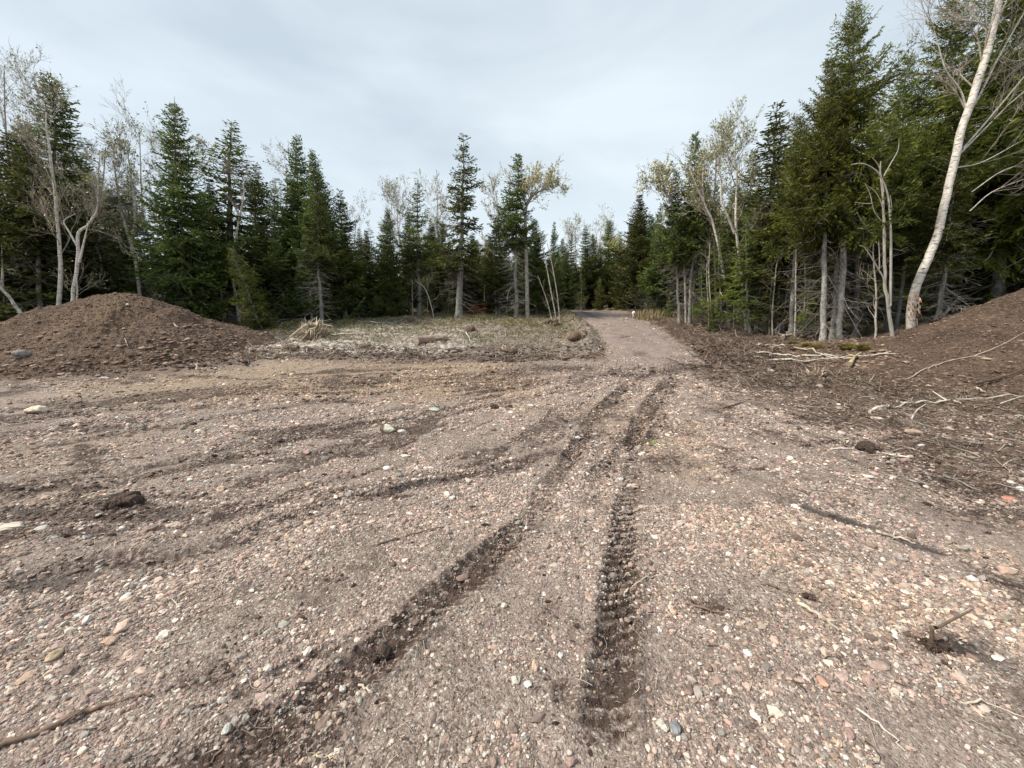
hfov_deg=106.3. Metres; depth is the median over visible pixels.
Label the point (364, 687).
stick
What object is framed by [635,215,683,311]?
spruce tree
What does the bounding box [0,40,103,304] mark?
birch tree
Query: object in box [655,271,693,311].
spruce tree
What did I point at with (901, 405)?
branch
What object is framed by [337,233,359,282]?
spruce tree
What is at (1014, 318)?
soil pile
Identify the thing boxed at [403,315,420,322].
root clump
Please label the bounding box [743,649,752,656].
stone
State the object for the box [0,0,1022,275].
sky
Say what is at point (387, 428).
stone
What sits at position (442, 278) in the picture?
spruce tree
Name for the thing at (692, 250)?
spruce tree
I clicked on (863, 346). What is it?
moss hummock
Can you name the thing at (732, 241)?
spruce tree
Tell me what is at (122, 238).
spruce tree
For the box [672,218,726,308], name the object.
spruce tree
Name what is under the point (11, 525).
stone
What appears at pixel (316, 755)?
stick
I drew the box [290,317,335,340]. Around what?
brush pile
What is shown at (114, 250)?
spruce tree
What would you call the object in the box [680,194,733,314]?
spruce tree
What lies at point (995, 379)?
branch
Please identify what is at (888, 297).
dead tree
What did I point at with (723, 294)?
fir tree
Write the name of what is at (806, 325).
fir tree
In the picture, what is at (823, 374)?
root clump
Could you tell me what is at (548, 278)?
leaning pole
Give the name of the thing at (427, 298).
young tree
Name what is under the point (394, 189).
birch tree
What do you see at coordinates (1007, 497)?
stone
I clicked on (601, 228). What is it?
birch tree
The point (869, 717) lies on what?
stick
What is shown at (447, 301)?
fir tree
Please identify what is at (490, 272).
spruce tree
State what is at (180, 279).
spruce tree
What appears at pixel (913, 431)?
stone
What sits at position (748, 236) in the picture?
spruce tree
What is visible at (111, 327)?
soil pile
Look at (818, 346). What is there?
moss hummock
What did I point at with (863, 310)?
undergrowth
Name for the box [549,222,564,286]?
spruce tree
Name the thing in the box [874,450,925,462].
stick
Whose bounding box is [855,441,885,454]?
peat lump
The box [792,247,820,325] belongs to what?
young tree
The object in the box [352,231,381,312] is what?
spruce tree
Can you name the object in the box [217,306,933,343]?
moss and grass
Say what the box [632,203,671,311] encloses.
spruce tree
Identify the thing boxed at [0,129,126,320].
spruce tree
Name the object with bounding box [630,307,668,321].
grass clump
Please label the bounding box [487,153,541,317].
spruce tree
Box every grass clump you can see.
[466,312,498,320]
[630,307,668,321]
[632,305,684,317]
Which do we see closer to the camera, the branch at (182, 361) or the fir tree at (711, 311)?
the branch at (182, 361)
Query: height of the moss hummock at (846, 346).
0.231 m
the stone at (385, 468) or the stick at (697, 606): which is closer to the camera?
the stick at (697, 606)
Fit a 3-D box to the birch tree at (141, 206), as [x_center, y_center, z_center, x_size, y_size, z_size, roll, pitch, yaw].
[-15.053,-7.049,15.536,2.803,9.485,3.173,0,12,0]
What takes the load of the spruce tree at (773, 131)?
on the ground
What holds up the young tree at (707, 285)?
on the ground
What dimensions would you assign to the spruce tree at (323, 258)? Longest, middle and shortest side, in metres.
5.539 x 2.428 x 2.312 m
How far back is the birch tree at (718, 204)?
15.14 m
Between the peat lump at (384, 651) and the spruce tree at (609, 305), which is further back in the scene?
the spruce tree at (609, 305)
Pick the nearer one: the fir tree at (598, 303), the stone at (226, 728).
the stone at (226, 728)
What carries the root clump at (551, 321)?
on the ground
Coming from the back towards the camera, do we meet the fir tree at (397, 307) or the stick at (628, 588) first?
the fir tree at (397, 307)
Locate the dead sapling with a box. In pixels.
[407,271,446,318]
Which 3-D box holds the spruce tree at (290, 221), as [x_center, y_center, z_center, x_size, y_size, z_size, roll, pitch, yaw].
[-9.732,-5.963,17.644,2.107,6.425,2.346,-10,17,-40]
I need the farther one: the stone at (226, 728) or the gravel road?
the gravel road
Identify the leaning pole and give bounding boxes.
[537,275,550,317]
[539,234,555,316]
[547,243,559,319]
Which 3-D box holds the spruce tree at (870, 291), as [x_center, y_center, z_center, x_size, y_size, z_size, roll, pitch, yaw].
[15.348,-6.552,16.919,4.629,9.037,4.898,-4,10,-11]
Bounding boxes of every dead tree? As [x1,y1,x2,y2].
[0,267,21,312]
[851,144,898,335]
[940,299,957,317]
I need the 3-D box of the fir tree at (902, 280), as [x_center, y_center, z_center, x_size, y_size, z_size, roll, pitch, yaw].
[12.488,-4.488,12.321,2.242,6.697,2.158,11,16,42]
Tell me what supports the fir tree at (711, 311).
on the ground
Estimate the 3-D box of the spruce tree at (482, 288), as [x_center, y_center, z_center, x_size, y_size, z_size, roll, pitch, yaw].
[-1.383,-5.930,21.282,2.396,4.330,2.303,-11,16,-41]
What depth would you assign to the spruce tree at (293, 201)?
16.73 m
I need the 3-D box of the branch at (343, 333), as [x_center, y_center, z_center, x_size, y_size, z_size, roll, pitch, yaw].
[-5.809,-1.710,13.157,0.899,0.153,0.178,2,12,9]
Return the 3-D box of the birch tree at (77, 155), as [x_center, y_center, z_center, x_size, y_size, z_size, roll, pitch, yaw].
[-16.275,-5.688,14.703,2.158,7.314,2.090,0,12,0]
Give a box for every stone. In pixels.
[0,521,24,531]
[11,349,31,357]
[23,405,48,413]
[44,648,63,661]
[74,612,85,616]
[119,592,131,600]
[221,722,230,734]
[379,424,394,432]
[383,466,391,470]
[429,407,439,410]
[524,680,531,687]
[669,720,680,734]
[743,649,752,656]
[816,675,828,687]
[843,727,855,739]
[904,429,922,434]
[991,654,1005,660]
[1001,496,1014,499]
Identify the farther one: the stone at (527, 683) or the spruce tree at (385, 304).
the spruce tree at (385, 304)
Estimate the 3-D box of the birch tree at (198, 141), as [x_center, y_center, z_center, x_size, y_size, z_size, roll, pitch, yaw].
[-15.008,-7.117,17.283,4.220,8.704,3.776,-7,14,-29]
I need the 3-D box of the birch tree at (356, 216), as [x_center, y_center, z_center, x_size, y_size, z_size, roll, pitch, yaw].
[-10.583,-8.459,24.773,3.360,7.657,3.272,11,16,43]
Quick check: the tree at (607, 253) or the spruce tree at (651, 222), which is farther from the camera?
the tree at (607, 253)
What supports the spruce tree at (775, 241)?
on the ground
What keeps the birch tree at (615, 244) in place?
on the ground
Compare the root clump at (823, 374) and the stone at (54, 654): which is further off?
the root clump at (823, 374)
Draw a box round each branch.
[0,691,152,748]
[163,359,209,365]
[331,332,355,335]
[358,320,400,322]
[846,352,861,365]
[868,391,1022,418]
[903,332,1023,378]
[973,369,1023,384]
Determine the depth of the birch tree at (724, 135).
13.40 m
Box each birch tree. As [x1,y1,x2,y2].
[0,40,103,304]
[0,45,72,227]
[29,141,148,300]
[43,129,125,278]
[68,130,139,293]
[78,101,189,295]
[96,78,168,297]
[110,101,221,297]
[220,157,251,321]
[261,136,309,290]
[331,188,378,261]
[378,174,439,281]
[412,169,459,242]
[474,171,512,313]
[493,158,572,316]
[559,212,584,270]
[577,203,616,279]
[606,232,633,281]
[632,154,686,322]
[654,133,731,328]
[688,93,784,329]
[690,117,742,322]
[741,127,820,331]
[743,112,798,331]
[886,0,1023,328]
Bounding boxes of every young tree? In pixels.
[1,243,26,315]
[210,273,236,322]
[404,278,421,316]
[422,280,436,313]
[476,272,491,314]
[494,271,517,312]
[693,265,709,318]
[695,253,717,326]
[699,240,721,328]
[723,244,741,329]
[747,231,782,332]
[753,250,790,334]
[779,257,791,331]
[786,249,819,336]
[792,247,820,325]
[802,263,816,326]
[853,232,899,338]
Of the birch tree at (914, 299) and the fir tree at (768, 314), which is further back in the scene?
the fir tree at (768, 314)
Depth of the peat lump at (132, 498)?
3.12 m
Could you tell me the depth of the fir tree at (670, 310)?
18.80 m
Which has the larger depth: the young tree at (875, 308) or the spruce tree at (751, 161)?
the spruce tree at (751, 161)
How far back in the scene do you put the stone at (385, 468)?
3.74 m
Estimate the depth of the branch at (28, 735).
1.49 m
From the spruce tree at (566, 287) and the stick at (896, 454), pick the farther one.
the spruce tree at (566, 287)
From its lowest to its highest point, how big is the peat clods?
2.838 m
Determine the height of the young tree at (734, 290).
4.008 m
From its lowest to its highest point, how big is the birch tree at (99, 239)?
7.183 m
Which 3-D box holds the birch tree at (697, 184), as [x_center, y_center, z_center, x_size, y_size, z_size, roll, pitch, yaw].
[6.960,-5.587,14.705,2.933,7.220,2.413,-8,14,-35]
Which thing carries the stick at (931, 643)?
on the ground
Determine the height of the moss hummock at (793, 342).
0.179 m
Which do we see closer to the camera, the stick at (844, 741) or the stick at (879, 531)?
the stick at (844, 741)
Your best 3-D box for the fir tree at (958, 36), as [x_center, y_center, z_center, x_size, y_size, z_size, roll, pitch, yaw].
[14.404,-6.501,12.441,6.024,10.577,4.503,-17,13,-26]
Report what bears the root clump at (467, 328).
on the ground
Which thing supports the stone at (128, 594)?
on the ground
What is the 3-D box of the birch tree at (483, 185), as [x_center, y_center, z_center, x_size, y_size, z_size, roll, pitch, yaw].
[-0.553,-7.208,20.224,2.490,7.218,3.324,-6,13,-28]
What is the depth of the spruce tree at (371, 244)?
22.36 m
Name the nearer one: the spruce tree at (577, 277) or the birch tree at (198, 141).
the birch tree at (198, 141)
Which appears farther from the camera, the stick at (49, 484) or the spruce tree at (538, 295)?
the spruce tree at (538, 295)
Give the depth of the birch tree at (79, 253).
12.02 m
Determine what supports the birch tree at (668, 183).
on the ground
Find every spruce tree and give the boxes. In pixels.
[0,72,144,317]
[0,123,89,307]
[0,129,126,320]
[64,151,133,286]
[87,231,130,293]
[98,209,136,289]
[105,167,155,296]
[105,189,151,297]
[119,96,249,320]
[140,176,258,319]
[193,119,290,321]
[202,221,234,320]
[234,162,286,316]
[239,134,334,320]
[244,217,280,312]
[247,178,287,314]
[275,182,301,284]
[277,149,365,321]
[290,172,363,317]
[291,212,332,321]
[295,191,353,324]
[321,188,381,319]
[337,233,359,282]
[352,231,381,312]
[353,229,367,272]
[358,208,416,318]
[364,222,376,293]
[367,229,378,300]
[394,178,436,316]
[395,211,433,313]
[415,222,456,311]
[416,221,456,300]
[424,133,486,317]
[447,237,456,307]
[449,245,481,310]
[452,232,483,307]
[471,237,507,311]
[472,211,519,314]
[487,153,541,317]
[501,243,514,308]
[506,232,529,298]
[511,247,554,309]
[518,218,564,313]
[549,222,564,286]
[554,253,578,309]
[557,238,579,309]
[565,233,583,309]
[572,253,582,306]
[573,225,607,307]
[582,233,611,308]
[596,241,609,294]
[600,217,653,309]
[602,193,667,309]
[606,237,632,307]
[615,231,623,259]
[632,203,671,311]
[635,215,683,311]
[638,214,659,256]
[654,170,702,322]
[655,182,730,316]
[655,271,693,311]
[656,131,719,324]
[659,221,688,305]
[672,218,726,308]
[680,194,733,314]
[703,213,760,320]
[705,99,833,331]
[718,202,783,316]
[721,147,762,251]
[721,183,743,249]
[743,127,816,321]
[776,266,814,315]
[789,120,947,324]
[791,80,900,340]
[817,101,913,337]
[887,23,1018,320]
[892,129,996,323]
[896,271,932,317]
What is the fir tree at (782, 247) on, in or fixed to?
on the ground
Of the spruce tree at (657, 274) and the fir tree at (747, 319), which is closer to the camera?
the fir tree at (747, 319)
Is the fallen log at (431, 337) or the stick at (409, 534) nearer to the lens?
the stick at (409, 534)
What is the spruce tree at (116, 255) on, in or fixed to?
on the ground
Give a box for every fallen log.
[413,331,447,343]
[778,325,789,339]
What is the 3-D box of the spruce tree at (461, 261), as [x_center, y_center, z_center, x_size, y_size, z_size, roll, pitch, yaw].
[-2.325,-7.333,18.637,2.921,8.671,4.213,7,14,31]
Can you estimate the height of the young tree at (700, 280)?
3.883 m
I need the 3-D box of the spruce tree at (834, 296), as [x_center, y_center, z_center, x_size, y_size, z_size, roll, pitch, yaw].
[9.766,-4.753,11.361,2.671,7.617,2.374,-8,14,-35]
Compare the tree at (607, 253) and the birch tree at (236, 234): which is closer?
the birch tree at (236, 234)
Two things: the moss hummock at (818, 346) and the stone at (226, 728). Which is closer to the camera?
the stone at (226, 728)
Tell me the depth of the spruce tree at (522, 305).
23.28 m
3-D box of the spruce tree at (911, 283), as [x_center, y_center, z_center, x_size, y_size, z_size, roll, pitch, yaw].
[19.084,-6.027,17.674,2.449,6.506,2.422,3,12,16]
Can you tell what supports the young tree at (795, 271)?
on the ground
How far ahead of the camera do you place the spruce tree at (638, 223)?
21.88 m
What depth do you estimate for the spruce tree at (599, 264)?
30.54 m
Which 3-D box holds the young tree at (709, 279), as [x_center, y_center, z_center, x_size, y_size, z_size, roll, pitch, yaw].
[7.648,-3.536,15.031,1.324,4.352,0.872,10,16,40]
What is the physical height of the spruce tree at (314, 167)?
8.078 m
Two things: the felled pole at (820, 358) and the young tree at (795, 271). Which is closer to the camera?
the felled pole at (820, 358)
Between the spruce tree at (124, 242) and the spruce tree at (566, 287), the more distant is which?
the spruce tree at (566, 287)
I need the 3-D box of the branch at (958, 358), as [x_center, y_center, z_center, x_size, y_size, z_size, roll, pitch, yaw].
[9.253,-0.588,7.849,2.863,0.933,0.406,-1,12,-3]
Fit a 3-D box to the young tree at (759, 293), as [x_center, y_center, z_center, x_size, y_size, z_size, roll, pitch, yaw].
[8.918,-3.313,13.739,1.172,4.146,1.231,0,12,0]
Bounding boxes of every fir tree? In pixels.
[225,247,279,330]
[350,268,364,316]
[387,259,406,309]
[420,228,452,283]
[440,269,456,315]
[478,239,508,300]
[538,252,566,310]
[576,270,590,310]
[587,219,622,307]
[592,277,607,309]
[613,282,626,308]
[664,298,673,317]
[690,246,714,325]
[694,225,742,330]
[703,300,718,332]
[714,211,775,333]
[747,110,833,340]
[751,237,788,334]
[770,0,929,339]
[771,55,893,340]
[789,257,832,333]
[844,52,962,333]
[864,127,942,330]
[869,0,1023,332]
[877,0,1023,322]
[895,59,1023,317]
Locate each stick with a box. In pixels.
[0,652,71,659]
[25,481,54,490]
[210,715,251,763]
[313,753,336,758]
[358,683,378,695]
[377,523,455,544]
[623,573,665,596]
[683,601,747,620]
[760,582,794,593]
[797,601,839,630]
[830,446,854,449]
[842,725,858,746]
[856,707,905,750]
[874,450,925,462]
[876,529,915,543]
[910,609,972,660]
[958,698,1023,717]
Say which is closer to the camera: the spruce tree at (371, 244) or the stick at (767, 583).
the stick at (767, 583)
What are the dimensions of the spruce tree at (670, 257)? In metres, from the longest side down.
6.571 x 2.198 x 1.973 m
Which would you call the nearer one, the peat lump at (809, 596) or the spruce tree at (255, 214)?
the peat lump at (809, 596)
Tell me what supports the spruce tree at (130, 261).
on the ground
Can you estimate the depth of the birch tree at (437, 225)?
22.34 m
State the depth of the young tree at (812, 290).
13.02 m
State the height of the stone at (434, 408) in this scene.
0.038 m
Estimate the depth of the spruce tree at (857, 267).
11.94 m
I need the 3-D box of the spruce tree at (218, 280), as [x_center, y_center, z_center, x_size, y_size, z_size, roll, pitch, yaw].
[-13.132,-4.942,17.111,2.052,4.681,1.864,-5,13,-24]
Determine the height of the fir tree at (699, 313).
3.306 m
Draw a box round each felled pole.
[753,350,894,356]
[755,351,891,361]
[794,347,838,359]
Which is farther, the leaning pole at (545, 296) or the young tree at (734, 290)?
the leaning pole at (545, 296)
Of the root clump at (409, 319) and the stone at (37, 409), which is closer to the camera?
the stone at (37, 409)
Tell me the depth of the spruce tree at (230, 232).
16.34 m
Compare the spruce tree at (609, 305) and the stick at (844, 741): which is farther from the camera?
the spruce tree at (609, 305)
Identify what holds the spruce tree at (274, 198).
on the ground
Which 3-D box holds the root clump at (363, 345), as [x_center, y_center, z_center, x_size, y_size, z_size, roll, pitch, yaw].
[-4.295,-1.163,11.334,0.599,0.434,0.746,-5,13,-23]
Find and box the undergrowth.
[142,281,988,339]
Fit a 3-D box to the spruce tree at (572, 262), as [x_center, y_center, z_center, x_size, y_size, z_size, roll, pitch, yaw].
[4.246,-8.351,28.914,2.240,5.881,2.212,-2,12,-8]
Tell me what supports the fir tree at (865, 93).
on the ground
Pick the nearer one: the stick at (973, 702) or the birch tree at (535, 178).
the stick at (973, 702)
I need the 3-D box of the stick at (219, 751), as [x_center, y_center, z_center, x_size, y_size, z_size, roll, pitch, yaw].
[-1.070,1.348,1.471,0.019,0.034,0.174,4,12,18]
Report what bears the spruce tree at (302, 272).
on the ground
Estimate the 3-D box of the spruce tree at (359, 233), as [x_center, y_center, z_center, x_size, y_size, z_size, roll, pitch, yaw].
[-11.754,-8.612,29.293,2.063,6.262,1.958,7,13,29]
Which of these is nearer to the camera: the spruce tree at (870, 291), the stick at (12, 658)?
the stick at (12, 658)
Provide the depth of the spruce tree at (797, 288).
19.36 m
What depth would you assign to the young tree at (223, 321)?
16.75 m
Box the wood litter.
[0,289,1023,767]
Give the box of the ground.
[0,280,1023,767]
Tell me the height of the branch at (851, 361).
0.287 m
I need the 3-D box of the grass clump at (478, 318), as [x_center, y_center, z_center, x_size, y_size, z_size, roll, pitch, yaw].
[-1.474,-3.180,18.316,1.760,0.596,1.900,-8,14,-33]
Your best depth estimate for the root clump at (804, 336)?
12.48 m
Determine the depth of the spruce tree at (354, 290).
17.41 m
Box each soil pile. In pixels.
[0,293,273,379]
[790,288,1023,395]
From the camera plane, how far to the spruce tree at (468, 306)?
23.88 m
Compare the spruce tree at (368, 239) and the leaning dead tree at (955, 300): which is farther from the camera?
the spruce tree at (368, 239)
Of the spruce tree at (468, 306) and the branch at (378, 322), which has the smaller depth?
the branch at (378, 322)
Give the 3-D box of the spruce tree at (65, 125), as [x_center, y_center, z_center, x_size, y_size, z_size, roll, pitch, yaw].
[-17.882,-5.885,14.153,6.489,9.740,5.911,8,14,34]
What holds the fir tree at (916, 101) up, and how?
on the ground
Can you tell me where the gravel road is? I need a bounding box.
[571,310,695,359]
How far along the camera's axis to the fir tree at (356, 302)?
18.55 m
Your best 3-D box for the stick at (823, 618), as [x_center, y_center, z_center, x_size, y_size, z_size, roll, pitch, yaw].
[1.579,1.179,1.975,0.064,0.045,0.190,-8,14,-34]
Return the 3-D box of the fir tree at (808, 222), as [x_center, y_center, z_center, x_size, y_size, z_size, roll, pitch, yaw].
[8.789,-4.497,10.768,2.547,8.177,2.470,-5,12,16]
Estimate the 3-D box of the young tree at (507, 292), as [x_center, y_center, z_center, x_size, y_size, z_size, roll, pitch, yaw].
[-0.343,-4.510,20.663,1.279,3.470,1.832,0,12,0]
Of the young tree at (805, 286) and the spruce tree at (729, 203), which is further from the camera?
the spruce tree at (729, 203)
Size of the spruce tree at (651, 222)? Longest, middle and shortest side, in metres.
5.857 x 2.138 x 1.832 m
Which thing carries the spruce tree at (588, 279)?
on the ground
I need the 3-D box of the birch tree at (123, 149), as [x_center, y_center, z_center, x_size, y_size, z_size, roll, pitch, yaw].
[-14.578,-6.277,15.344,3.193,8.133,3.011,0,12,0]
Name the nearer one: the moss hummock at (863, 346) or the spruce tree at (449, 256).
the moss hummock at (863, 346)
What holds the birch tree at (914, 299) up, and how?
on the ground
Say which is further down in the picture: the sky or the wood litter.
the wood litter
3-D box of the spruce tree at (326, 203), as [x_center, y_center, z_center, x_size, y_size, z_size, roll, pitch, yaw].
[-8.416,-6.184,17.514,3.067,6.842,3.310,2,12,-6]
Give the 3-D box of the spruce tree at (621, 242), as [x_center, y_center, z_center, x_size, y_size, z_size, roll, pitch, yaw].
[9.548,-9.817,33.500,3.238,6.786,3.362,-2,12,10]
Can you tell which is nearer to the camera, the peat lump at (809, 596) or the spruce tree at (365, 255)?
the peat lump at (809, 596)
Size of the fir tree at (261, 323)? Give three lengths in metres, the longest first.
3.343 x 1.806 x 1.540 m
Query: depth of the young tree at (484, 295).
20.41 m
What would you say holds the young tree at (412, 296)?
on the ground
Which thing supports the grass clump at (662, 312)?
on the ground
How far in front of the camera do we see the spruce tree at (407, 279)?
19.51 m
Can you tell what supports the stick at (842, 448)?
on the ground
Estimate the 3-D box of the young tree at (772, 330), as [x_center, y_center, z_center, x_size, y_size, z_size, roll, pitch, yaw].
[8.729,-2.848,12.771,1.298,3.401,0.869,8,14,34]
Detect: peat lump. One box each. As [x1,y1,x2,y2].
[93,490,144,508]
[364,641,395,668]
[490,404,498,408]
[800,592,817,601]
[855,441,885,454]
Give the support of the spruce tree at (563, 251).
on the ground
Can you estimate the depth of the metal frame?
19.96 m
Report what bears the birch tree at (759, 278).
on the ground
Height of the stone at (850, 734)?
0.026 m
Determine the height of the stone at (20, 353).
0.210 m
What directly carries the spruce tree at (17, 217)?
on the ground
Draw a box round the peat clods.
[0,289,1023,767]
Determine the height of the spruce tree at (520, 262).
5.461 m
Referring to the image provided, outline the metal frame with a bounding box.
[466,303,487,314]
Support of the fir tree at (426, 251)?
on the ground
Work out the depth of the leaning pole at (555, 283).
17.95 m
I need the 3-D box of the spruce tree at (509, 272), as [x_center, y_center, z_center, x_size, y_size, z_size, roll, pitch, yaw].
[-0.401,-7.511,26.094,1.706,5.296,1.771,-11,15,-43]
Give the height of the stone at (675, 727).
0.027 m
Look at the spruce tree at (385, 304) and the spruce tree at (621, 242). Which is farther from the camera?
the spruce tree at (621, 242)
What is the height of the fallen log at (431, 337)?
0.394 m
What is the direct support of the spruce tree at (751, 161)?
on the ground
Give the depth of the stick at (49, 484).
3.45 m
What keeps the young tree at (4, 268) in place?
on the ground
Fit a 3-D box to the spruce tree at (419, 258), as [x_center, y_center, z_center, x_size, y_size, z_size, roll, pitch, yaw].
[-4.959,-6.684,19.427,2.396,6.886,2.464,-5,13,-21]
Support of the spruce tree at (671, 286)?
on the ground
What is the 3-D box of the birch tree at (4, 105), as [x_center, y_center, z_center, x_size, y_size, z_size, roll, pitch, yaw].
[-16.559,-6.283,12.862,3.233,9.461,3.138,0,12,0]
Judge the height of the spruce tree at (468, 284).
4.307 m
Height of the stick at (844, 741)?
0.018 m
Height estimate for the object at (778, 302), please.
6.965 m
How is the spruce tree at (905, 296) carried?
on the ground
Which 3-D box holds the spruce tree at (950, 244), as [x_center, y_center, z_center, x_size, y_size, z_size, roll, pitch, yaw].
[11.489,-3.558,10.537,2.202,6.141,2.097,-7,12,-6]
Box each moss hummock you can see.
[786,341,799,343]
[800,342,812,346]
[809,344,824,348]
[837,343,857,349]
[855,344,873,349]
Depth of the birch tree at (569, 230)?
35.80 m
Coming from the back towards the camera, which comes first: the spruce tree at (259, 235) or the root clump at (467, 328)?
the spruce tree at (259, 235)
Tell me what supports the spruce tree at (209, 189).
on the ground
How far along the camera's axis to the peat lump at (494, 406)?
5.97 m
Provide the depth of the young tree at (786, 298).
13.43 m
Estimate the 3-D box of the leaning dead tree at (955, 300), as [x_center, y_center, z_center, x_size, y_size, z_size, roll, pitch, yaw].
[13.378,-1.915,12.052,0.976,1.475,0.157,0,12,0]
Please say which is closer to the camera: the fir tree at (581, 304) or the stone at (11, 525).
the stone at (11, 525)
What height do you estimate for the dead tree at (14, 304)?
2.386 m
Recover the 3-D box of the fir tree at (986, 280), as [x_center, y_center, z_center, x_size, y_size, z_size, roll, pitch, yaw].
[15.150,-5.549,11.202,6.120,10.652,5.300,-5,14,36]
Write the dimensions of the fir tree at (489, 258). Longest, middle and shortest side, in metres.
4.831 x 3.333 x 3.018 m
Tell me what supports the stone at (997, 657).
on the ground
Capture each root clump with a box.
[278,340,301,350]
[356,339,372,349]
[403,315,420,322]
[463,323,478,332]
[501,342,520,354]
[540,315,559,325]
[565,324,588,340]
[785,327,815,339]
[795,364,830,379]
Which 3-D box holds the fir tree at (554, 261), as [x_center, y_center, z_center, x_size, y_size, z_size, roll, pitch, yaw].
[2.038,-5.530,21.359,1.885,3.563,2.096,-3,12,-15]
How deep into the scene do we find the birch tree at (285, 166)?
18.23 m
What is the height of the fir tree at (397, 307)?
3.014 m
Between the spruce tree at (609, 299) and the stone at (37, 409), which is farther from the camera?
the spruce tree at (609, 299)
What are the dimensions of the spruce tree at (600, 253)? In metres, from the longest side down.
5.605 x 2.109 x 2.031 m
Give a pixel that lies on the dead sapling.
(427, 293)
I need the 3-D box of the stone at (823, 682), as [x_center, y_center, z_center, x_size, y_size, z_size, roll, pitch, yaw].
[1.335,1.279,1.649,0.033,0.022,0.051,0,12,0]
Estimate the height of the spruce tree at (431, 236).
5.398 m
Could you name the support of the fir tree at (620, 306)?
on the ground

